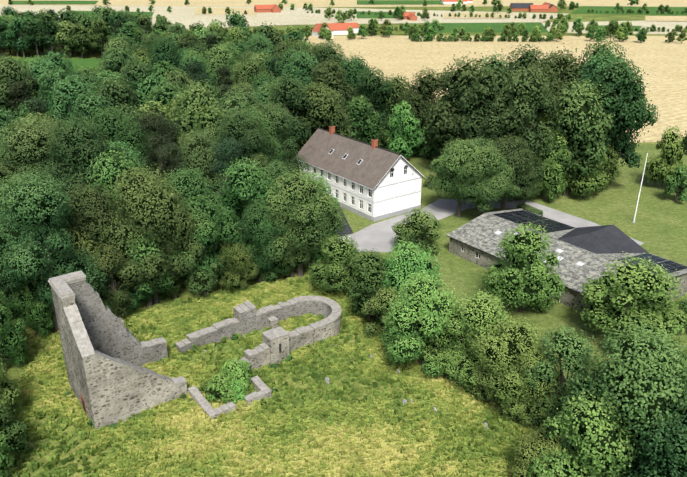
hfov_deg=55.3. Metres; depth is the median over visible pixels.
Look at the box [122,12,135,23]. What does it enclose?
oak tree
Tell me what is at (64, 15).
beech tree
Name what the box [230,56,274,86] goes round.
oak tree
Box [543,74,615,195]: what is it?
oak tree
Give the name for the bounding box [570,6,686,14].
green field ground
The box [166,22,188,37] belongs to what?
oak tree
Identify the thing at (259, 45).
beech tree
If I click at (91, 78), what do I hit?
oak tree
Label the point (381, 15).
maple tree
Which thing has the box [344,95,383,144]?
ash tree
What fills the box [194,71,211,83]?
conifer tree
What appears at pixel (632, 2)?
maple tree
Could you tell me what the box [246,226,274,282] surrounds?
ovoid tree
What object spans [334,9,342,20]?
maple tree
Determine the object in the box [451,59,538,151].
oak tree
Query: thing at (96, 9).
beech tree
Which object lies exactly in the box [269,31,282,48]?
oak tree
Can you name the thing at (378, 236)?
gravel forecourt
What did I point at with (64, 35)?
oak tree
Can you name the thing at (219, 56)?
oak tree
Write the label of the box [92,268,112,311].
elm tree
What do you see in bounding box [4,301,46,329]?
tree
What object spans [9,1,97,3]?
ground strip
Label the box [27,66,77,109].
oak tree
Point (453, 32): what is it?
maple tree
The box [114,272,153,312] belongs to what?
tree
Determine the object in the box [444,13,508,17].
ground strip
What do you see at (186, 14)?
pale field
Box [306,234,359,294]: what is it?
maple tree
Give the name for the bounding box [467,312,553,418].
elm tree
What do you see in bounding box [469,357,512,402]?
tree
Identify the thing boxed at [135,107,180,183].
conifer tree
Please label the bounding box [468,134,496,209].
beech tree
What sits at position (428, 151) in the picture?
tree
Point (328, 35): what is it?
elm tree
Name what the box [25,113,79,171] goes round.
oak tree
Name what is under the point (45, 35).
beech tree
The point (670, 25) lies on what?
pale field
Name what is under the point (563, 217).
gravel drive road
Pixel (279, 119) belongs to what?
beech tree
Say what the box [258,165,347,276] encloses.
oak tree
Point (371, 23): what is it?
maple tree
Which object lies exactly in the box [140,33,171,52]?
beech tree
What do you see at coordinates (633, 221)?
flagpole
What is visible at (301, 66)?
beech tree
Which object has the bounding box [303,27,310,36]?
maple tree
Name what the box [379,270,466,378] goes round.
elm tree
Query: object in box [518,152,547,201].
maple tree
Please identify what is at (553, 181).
elm tree
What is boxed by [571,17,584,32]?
maple tree
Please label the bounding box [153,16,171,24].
oak tree
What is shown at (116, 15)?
beech tree
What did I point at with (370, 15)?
ground strip
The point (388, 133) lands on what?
tree
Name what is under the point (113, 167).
ash tree
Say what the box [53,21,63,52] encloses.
beech tree
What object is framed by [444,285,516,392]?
elm tree
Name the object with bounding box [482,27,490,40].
elm tree
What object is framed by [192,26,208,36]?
ash tree
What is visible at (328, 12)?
maple tree
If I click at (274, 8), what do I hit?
farm
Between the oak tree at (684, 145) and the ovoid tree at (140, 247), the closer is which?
the ovoid tree at (140, 247)
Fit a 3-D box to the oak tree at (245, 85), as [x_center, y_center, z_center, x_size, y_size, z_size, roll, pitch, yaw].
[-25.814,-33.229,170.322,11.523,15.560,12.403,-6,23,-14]
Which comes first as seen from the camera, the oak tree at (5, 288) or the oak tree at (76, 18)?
the oak tree at (5, 288)
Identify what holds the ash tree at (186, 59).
on the terrain at (184, 293)
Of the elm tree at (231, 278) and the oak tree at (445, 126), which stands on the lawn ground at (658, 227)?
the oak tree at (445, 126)
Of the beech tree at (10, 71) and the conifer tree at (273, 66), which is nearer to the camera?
the beech tree at (10, 71)
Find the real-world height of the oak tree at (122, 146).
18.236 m
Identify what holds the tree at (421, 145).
on the lawn ground at (658, 227)
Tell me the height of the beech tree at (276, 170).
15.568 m
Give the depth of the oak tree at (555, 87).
130.86 m
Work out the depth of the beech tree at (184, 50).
207.88 m
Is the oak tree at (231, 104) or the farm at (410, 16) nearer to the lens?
the oak tree at (231, 104)
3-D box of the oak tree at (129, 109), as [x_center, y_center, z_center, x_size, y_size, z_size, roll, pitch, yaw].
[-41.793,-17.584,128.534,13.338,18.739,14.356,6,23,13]
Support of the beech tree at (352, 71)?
on the terrain at (184, 293)
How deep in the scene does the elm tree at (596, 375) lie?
60.89 m
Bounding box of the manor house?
[295,126,424,221]
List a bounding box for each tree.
[0,15,11,53]
[0,18,12,56]
[0,54,20,68]
[0,54,41,117]
[0,106,22,134]
[0,112,64,191]
[0,119,13,145]
[0,134,7,161]
[0,166,114,332]
[0,168,72,302]
[0,217,25,303]
[0,290,30,373]
[0,354,24,418]
[0,398,30,454]
[0,429,17,476]
[1,4,17,17]
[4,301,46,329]
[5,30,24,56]
[5,273,54,337]
[6,17,28,57]
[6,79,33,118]
[6,158,78,230]
[14,98,49,131]
[17,111,57,131]
[17,116,57,128]
[19,53,45,68]
[20,59,45,96]
[21,15,43,55]
[22,9,39,22]
[22,18,47,57]
[24,55,61,98]
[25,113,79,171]
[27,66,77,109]
[27,97,50,116]
[34,111,128,220]
[35,12,58,51]
[36,8,48,44]
[37,239,74,306]
[39,21,51,54]
[40,47,81,76]
[42,74,97,126]
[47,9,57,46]
[51,180,127,263]
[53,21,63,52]
[55,8,75,53]
[55,20,77,57]
[61,89,112,129]
[64,225,106,294]
[67,23,90,57]
[70,13,80,52]
[72,68,96,81]
[72,150,160,239]
[73,65,108,78]
[74,9,89,54]
[76,70,107,92]
[77,102,157,182]
[78,14,103,55]
[80,139,149,171]
[87,18,109,55]
[87,76,139,116]
[87,82,102,98]
[90,12,107,52]
[90,242,136,317]
[91,6,103,44]
[92,137,114,157]
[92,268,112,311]
[94,161,204,303]
[95,36,139,71]
[96,6,115,41]
[96,68,122,89]
[100,44,138,75]
[101,36,132,60]
[104,101,150,135]
[108,11,127,43]
[108,36,133,54]
[112,19,124,35]
[114,23,140,46]
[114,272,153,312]
[115,64,139,80]
[116,33,138,47]
[116,112,154,157]
[117,227,174,308]
[119,57,158,92]
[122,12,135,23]
[124,20,138,29]
[125,90,140,113]
[131,42,144,52]
[133,11,152,29]
[133,27,144,38]
[133,47,156,64]
[133,72,173,111]
[134,101,179,130]
[135,56,153,77]
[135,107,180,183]
[136,14,151,33]
[140,32,159,50]
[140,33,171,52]
[142,80,189,115]
[146,36,185,75]
[146,134,186,176]
[148,118,185,140]
[150,35,176,54]
[150,60,181,81]
[152,20,171,32]
[152,27,165,37]
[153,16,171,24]
[155,118,182,181]
[155,141,186,189]
[158,237,181,299]
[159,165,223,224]
[160,32,173,38]
[160,67,195,92]
[164,99,181,117]
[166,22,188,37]
[166,32,185,42]
[167,192,246,291]
[169,80,224,139]
[172,128,228,193]
[175,30,204,56]
[176,53,214,84]
[178,47,197,58]
[179,103,233,149]
[181,78,223,111]
[181,211,223,297]
[183,48,202,61]
[183,59,203,86]
[186,44,209,60]
[190,21,205,33]
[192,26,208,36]
[194,33,210,50]
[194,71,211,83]
[196,123,228,174]
[198,379,210,396]
[201,6,206,13]
[201,41,238,75]
[202,29,223,41]
[204,34,218,52]
[205,19,227,40]
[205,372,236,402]
[206,31,227,46]
[207,22,226,41]
[208,241,219,261]
[209,63,235,88]
[209,103,281,194]
[210,135,245,235]
[213,65,233,89]
[213,91,256,122]
[214,157,290,278]
[215,84,234,102]
[215,239,259,290]
[216,43,243,63]
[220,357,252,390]
[223,80,254,98]
[223,84,261,110]
[224,7,230,13]
[225,8,249,32]
[225,25,246,43]
[227,25,249,44]
[227,80,257,96]
[228,37,245,46]
[228,378,245,402]
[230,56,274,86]
[231,61,247,78]
[232,40,246,61]
[233,105,286,163]
[236,50,256,62]
[239,194,283,281]
[242,30,252,40]
[242,34,273,57]
[244,52,272,68]
[246,31,272,48]
[246,153,271,179]
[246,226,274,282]
[249,73,276,95]
[251,86,274,107]
[252,101,284,144]
[254,21,279,46]
[256,76,277,96]
[256,103,310,177]
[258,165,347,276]
[260,44,279,58]
[260,55,278,79]
[260,82,280,95]
[260,256,289,282]
[264,160,294,188]
[265,72,315,157]
[268,57,283,81]
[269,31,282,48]
[272,38,292,57]
[274,34,284,46]
[274,48,301,79]
[275,39,308,59]
[277,37,310,53]
[278,219,310,277]
[280,27,307,43]
[281,48,320,88]
[289,169,339,265]
[290,79,352,150]
[302,42,322,65]
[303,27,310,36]
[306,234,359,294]
[307,55,360,110]
[312,39,346,70]
[317,86,354,138]
[319,22,328,33]
[319,28,325,37]
[324,6,333,18]
[325,29,331,40]
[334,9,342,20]
[336,53,368,128]
[338,52,373,130]
[341,11,347,20]
[344,65,392,138]
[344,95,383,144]
[346,9,355,20]
[346,248,390,322]
[347,25,353,38]
[357,25,367,36]
[361,256,399,294]
[361,286,401,341]
[365,17,376,36]
[371,127,390,149]
[374,18,379,33]
[375,239,444,323]
[378,11,384,18]
[379,25,387,35]
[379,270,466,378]
[380,19,391,29]
[380,116,404,148]
[381,71,414,115]
[385,101,424,157]
[386,25,393,36]
[391,206,443,252]
[393,5,400,18]
[397,66,447,154]
[400,4,405,11]
[402,22,409,32]
[406,137,423,148]
[407,25,417,38]
[413,124,439,157]
[414,33,420,41]
[417,24,425,35]
[419,51,492,154]
[420,8,429,19]
[420,302,471,374]
[422,21,430,36]
[427,18,440,38]
[429,136,489,216]
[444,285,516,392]
[450,3,455,11]
[450,27,458,37]
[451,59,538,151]
[454,142,521,215]
[456,0,463,10]
[457,27,465,39]
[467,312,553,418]
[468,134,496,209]
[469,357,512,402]
[474,33,479,40]
[475,49,514,75]
[479,222,566,312]
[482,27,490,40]
[482,63,561,200]
[486,27,495,38]
[489,132,541,210]
[493,0,502,12]
[499,41,552,82]
[500,23,512,39]
[501,346,566,426]
[508,58,566,129]
[509,423,580,476]
[510,21,517,34]
[511,32,517,41]
[517,22,525,34]
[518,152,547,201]
[522,29,528,38]
[522,324,596,429]
[524,389,637,476]
[529,115,553,186]
[532,26,541,41]
[532,130,571,201]
[541,43,587,108]
[542,50,575,67]
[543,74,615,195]
[546,33,552,40]
[553,29,562,41]
[554,317,686,476]
[555,358,629,425]
[556,17,568,33]
[557,0,564,9]
[562,46,646,148]
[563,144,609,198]
[569,1,574,9]
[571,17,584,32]
[572,33,634,104]
[573,251,686,351]
[575,27,581,36]
[585,18,597,32]
[585,28,595,39]
[587,53,659,191]
[595,27,603,40]
[595,135,621,190]
[601,27,606,39]
[605,19,615,37]
[611,18,618,34]
[614,27,626,41]
[616,22,627,35]
[617,389,686,476]
[618,26,628,40]
[623,20,632,34]
[627,0,635,4]
[635,26,648,41]
[637,30,645,42]
[641,3,647,9]
[644,126,684,188]
[649,24,655,31]
[650,340,674,359]
[663,163,686,202]
[665,32,673,42]
[668,338,686,381]
[669,298,686,333]
[672,31,677,41]
[677,28,686,43]
[679,131,686,156]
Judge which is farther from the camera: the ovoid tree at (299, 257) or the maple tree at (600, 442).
the ovoid tree at (299, 257)
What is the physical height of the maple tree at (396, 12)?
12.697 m
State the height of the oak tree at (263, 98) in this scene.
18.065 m
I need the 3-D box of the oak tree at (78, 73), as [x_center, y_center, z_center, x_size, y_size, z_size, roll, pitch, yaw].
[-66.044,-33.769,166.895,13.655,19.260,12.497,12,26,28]
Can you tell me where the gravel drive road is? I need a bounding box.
[440,197,643,244]
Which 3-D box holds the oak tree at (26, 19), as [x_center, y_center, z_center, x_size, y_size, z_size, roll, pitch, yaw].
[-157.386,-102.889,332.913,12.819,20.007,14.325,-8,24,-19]
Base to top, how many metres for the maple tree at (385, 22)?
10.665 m
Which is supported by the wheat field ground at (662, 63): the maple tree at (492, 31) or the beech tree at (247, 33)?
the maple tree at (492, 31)
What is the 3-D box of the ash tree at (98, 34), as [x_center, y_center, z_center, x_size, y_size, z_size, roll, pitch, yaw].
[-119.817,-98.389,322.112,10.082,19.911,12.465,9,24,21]
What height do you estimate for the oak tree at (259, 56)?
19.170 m
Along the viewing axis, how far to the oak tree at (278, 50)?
200.56 m
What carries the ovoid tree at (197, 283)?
on the terrain at (184, 293)
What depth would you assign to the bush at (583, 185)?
125.48 m
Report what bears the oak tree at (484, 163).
on the lawn ground at (658, 227)
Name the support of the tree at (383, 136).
on the lawn ground at (658, 227)
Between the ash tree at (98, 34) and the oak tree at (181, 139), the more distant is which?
the ash tree at (98, 34)
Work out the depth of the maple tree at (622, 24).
409.43 m
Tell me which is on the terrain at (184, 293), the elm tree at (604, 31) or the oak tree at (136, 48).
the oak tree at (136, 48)
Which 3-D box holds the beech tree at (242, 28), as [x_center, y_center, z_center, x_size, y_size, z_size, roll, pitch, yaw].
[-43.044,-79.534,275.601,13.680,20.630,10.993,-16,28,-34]
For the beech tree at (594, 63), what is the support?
on the terrain at (184, 293)
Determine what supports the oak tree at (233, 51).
on the terrain at (184, 293)
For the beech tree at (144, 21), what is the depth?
333.75 m
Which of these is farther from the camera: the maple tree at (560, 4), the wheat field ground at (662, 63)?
the maple tree at (560, 4)
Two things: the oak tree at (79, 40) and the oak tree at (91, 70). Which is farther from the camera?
the oak tree at (79, 40)
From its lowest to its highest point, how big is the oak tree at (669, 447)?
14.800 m
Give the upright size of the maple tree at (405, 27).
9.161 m
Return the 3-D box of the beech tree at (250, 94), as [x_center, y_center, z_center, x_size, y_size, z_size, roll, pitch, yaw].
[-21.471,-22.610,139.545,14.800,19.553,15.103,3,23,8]
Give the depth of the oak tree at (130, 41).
245.66 m
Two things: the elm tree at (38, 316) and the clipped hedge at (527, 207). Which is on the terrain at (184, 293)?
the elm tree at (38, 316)
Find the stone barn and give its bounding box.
[446,208,686,319]
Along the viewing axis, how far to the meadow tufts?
65.20 m
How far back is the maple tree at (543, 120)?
126.29 m
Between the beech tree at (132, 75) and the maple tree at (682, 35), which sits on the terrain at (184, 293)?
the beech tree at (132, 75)
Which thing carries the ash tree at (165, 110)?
on the terrain at (184, 293)
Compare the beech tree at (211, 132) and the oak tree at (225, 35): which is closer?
the beech tree at (211, 132)
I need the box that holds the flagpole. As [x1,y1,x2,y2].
[632,153,647,222]
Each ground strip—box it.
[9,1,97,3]
[69,11,153,17]
[194,8,256,14]
[356,11,415,17]
[357,0,443,4]
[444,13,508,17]
[595,25,641,30]
[645,16,686,20]
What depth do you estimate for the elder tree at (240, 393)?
67.85 m
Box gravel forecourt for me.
[350,199,464,251]
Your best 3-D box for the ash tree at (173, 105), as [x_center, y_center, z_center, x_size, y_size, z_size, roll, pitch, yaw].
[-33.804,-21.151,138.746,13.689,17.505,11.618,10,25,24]
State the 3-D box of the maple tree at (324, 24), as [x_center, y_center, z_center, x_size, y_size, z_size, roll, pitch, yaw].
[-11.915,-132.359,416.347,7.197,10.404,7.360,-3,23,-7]
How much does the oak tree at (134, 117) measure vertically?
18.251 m
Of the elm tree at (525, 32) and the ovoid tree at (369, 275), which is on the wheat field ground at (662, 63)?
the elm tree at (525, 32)
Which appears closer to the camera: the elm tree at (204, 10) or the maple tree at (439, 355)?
the maple tree at (439, 355)
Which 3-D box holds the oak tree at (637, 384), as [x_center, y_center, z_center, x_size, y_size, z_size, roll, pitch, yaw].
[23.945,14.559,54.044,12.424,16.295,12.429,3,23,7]
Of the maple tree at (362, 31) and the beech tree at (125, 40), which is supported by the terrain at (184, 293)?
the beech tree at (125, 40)
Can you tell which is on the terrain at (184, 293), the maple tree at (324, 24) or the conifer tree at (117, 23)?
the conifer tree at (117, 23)
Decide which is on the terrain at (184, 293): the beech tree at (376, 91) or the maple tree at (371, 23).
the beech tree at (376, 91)
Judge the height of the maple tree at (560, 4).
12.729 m
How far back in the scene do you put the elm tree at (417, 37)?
396.23 m
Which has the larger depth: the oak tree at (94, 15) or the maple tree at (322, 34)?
the maple tree at (322, 34)
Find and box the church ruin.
[48,271,341,428]
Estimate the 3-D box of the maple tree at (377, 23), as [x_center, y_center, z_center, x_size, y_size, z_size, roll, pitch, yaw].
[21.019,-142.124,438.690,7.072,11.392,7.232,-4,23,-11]
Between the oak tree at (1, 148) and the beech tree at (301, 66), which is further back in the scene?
the beech tree at (301, 66)
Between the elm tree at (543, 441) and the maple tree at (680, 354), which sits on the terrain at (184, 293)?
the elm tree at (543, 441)
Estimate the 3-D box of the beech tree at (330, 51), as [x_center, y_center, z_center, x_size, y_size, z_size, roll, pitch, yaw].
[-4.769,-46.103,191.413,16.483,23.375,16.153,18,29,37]
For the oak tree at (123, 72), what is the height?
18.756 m
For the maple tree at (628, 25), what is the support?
on the wheat field ground at (662, 63)
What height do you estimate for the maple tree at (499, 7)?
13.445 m
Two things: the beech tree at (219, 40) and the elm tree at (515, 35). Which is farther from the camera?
the elm tree at (515, 35)
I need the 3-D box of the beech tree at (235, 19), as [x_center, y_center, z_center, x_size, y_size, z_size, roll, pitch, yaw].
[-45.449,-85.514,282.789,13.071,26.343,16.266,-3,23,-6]
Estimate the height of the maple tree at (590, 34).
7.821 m
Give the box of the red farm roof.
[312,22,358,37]
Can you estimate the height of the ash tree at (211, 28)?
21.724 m
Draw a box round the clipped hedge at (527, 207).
[516,203,542,215]
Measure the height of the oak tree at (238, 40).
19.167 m
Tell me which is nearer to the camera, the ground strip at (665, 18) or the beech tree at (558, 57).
the beech tree at (558, 57)
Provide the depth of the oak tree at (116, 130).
109.69 m
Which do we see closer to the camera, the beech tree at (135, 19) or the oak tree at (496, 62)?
the oak tree at (496, 62)
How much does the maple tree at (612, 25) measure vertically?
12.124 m
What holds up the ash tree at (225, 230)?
on the terrain at (184, 293)
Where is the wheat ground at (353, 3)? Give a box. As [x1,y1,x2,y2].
[0,0,686,6]
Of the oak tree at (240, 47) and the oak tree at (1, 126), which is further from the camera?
the oak tree at (240, 47)
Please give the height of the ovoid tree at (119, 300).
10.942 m
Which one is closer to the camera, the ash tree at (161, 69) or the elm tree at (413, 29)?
the ash tree at (161, 69)
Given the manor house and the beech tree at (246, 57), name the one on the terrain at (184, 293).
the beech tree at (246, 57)
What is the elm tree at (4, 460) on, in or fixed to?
on the terrain at (184, 293)
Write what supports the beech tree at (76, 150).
on the terrain at (184, 293)
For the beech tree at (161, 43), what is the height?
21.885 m
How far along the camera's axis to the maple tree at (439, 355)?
70.17 m
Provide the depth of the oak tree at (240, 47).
227.47 m
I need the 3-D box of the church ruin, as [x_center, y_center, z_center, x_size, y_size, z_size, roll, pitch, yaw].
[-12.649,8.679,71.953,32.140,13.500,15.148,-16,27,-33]
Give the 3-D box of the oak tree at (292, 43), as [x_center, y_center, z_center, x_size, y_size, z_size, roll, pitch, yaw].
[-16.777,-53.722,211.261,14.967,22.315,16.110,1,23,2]
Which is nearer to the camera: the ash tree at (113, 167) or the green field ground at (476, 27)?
the ash tree at (113, 167)
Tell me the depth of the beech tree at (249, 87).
152.96 m
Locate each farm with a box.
[254,4,280,12]
[398,12,417,20]
[441,0,472,3]
[509,2,557,11]
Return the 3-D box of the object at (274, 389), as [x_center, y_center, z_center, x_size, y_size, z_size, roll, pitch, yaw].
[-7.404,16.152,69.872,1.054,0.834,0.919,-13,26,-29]
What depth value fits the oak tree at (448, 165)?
114.51 m
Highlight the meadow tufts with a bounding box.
[3,275,536,476]
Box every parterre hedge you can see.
[423,174,433,186]
[428,176,438,189]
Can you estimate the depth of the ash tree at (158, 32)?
292.73 m
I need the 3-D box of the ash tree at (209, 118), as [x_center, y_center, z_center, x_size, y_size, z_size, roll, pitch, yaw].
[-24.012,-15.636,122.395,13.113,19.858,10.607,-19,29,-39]
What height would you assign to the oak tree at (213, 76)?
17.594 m
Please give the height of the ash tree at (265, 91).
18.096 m
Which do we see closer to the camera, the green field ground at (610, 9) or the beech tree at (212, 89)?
the beech tree at (212, 89)
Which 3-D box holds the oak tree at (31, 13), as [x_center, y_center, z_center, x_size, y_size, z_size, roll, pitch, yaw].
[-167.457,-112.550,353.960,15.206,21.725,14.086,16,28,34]
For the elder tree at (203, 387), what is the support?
on the terrain at (184, 293)
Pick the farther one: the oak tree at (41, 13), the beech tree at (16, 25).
the oak tree at (41, 13)
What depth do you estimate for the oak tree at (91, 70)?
176.22 m
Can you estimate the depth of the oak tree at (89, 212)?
83.22 m
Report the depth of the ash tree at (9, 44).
326.77 m
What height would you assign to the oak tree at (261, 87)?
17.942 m
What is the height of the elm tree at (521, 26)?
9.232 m
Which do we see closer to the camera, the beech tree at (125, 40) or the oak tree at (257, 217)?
the oak tree at (257, 217)
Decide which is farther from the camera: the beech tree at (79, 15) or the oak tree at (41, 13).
the oak tree at (41, 13)
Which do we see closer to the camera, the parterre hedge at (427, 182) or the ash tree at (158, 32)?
the parterre hedge at (427, 182)
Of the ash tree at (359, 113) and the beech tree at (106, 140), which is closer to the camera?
the beech tree at (106, 140)
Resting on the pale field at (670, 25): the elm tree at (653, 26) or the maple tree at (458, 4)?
the elm tree at (653, 26)
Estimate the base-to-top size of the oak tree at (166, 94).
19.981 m
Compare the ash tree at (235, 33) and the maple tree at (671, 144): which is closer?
the maple tree at (671, 144)
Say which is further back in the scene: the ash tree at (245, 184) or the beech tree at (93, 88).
the beech tree at (93, 88)
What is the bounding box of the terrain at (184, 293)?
[0,5,686,476]
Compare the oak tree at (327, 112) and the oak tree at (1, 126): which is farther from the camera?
the oak tree at (327, 112)
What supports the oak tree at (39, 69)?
on the terrain at (184, 293)
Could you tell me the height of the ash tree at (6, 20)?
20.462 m
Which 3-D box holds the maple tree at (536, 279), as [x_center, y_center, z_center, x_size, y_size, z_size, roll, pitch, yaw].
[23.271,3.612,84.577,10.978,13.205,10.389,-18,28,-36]
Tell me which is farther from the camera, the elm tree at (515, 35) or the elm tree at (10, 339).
the elm tree at (515, 35)
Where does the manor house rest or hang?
on the lawn ground at (658, 227)
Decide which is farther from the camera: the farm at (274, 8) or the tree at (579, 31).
the farm at (274, 8)
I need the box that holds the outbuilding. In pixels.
[304,198,352,256]
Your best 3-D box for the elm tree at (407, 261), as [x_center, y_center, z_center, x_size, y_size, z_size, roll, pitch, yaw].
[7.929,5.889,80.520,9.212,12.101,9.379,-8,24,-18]
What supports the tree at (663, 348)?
on the lawn ground at (658, 227)
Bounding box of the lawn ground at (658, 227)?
[341,144,686,384]
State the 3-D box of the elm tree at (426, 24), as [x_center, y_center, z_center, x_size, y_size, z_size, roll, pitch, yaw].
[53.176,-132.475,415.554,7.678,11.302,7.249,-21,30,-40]
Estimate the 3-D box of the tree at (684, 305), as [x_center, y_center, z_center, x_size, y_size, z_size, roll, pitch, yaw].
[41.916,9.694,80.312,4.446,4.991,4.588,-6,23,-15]
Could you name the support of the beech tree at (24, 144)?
on the terrain at (184, 293)
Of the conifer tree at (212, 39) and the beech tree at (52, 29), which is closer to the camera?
the conifer tree at (212, 39)
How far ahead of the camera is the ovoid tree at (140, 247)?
83.45 m
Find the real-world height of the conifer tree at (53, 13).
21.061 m
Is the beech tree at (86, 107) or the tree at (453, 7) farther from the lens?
the tree at (453, 7)
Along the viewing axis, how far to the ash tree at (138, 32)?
292.97 m
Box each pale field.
[0,5,304,23]
[300,7,566,24]
[541,21,686,33]
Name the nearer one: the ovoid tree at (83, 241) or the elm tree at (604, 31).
the ovoid tree at (83, 241)
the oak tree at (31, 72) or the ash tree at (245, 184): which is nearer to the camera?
the ash tree at (245, 184)
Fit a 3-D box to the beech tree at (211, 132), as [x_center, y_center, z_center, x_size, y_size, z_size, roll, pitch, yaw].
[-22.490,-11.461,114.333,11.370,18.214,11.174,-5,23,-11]
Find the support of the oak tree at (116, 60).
on the terrain at (184, 293)
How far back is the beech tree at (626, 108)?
123.38 m
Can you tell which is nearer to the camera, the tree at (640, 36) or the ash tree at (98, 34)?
the ash tree at (98, 34)
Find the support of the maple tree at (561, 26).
on the wheat field ground at (662, 63)
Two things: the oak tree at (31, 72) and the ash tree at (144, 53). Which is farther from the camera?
the ash tree at (144, 53)
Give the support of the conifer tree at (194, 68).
on the terrain at (184, 293)
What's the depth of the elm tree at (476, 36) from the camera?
396.01 m
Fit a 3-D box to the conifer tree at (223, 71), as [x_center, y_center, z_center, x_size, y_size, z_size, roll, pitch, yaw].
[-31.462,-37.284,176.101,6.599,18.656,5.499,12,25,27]
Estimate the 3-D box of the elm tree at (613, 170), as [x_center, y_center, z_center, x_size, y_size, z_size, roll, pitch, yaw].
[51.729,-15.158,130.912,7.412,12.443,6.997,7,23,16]
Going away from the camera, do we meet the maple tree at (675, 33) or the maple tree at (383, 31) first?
the maple tree at (675, 33)
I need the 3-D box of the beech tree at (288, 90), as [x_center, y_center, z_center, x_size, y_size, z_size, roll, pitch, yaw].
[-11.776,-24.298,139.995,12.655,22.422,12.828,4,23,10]
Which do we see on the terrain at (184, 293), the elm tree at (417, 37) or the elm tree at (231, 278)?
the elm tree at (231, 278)
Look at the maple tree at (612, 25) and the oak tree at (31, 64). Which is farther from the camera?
the maple tree at (612, 25)
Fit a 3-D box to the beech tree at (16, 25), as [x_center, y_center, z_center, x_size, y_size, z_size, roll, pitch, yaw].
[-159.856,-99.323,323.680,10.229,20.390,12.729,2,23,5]
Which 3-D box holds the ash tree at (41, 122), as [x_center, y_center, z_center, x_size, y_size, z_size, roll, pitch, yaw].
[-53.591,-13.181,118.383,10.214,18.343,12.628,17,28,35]
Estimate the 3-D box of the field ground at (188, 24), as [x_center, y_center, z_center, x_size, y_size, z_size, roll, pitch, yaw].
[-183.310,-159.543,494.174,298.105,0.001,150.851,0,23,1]
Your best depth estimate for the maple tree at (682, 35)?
385.29 m
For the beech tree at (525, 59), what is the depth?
138.29 m
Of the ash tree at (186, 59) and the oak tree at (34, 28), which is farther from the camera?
the oak tree at (34, 28)
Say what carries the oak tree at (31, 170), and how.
on the terrain at (184, 293)
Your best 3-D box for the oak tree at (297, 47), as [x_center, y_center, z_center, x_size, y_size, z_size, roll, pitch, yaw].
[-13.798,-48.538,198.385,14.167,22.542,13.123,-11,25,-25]
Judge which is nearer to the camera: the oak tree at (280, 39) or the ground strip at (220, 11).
the oak tree at (280, 39)
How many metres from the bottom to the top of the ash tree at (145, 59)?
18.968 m
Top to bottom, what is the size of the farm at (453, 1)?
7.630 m
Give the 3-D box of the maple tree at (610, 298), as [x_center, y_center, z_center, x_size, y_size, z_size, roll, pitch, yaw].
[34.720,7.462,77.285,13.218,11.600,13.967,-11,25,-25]
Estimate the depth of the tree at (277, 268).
92.94 m
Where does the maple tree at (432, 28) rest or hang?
on the wheat field ground at (662, 63)
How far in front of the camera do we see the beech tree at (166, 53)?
178.08 m
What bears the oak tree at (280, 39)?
on the terrain at (184, 293)
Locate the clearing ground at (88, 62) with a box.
[1,58,103,72]
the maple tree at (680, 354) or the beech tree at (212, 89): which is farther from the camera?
the beech tree at (212, 89)
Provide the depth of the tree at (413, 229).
102.53 m
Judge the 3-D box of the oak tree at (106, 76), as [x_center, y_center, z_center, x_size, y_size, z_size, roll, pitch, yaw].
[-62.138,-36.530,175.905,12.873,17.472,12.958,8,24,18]
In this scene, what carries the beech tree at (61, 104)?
on the terrain at (184, 293)
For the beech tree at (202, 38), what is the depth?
246.59 m
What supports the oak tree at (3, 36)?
on the terrain at (184, 293)
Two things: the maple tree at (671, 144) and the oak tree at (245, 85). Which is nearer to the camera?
the maple tree at (671, 144)
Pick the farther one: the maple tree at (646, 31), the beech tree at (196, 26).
the maple tree at (646, 31)
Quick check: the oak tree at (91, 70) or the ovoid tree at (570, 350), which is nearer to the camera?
the ovoid tree at (570, 350)
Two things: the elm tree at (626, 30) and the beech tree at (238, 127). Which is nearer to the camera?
the beech tree at (238, 127)
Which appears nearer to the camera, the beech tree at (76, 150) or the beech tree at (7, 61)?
the beech tree at (76, 150)
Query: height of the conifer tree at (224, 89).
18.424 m
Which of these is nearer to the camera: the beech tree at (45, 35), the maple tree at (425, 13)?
the beech tree at (45, 35)
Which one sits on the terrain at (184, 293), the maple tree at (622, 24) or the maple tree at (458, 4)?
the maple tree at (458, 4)
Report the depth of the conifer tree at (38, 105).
127.80 m
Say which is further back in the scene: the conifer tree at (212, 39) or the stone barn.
the conifer tree at (212, 39)
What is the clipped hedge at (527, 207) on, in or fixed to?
on the lawn ground at (658, 227)
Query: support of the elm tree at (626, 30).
on the wheat field ground at (662, 63)
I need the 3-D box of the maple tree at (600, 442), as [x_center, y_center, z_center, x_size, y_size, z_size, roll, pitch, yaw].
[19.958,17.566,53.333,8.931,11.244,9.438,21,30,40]
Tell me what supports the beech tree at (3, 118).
on the terrain at (184, 293)
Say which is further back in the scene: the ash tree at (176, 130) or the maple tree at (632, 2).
the maple tree at (632, 2)
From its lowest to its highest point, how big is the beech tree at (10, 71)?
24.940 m
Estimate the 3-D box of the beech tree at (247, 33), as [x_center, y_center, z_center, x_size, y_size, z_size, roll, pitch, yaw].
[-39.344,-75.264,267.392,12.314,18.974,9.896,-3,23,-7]
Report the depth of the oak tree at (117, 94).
130.96 m
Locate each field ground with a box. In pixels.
[54,21,299,28]
[302,36,686,142]
[427,22,547,31]
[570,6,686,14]
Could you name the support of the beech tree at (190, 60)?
on the terrain at (184, 293)
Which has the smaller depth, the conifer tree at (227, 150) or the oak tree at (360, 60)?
the conifer tree at (227, 150)

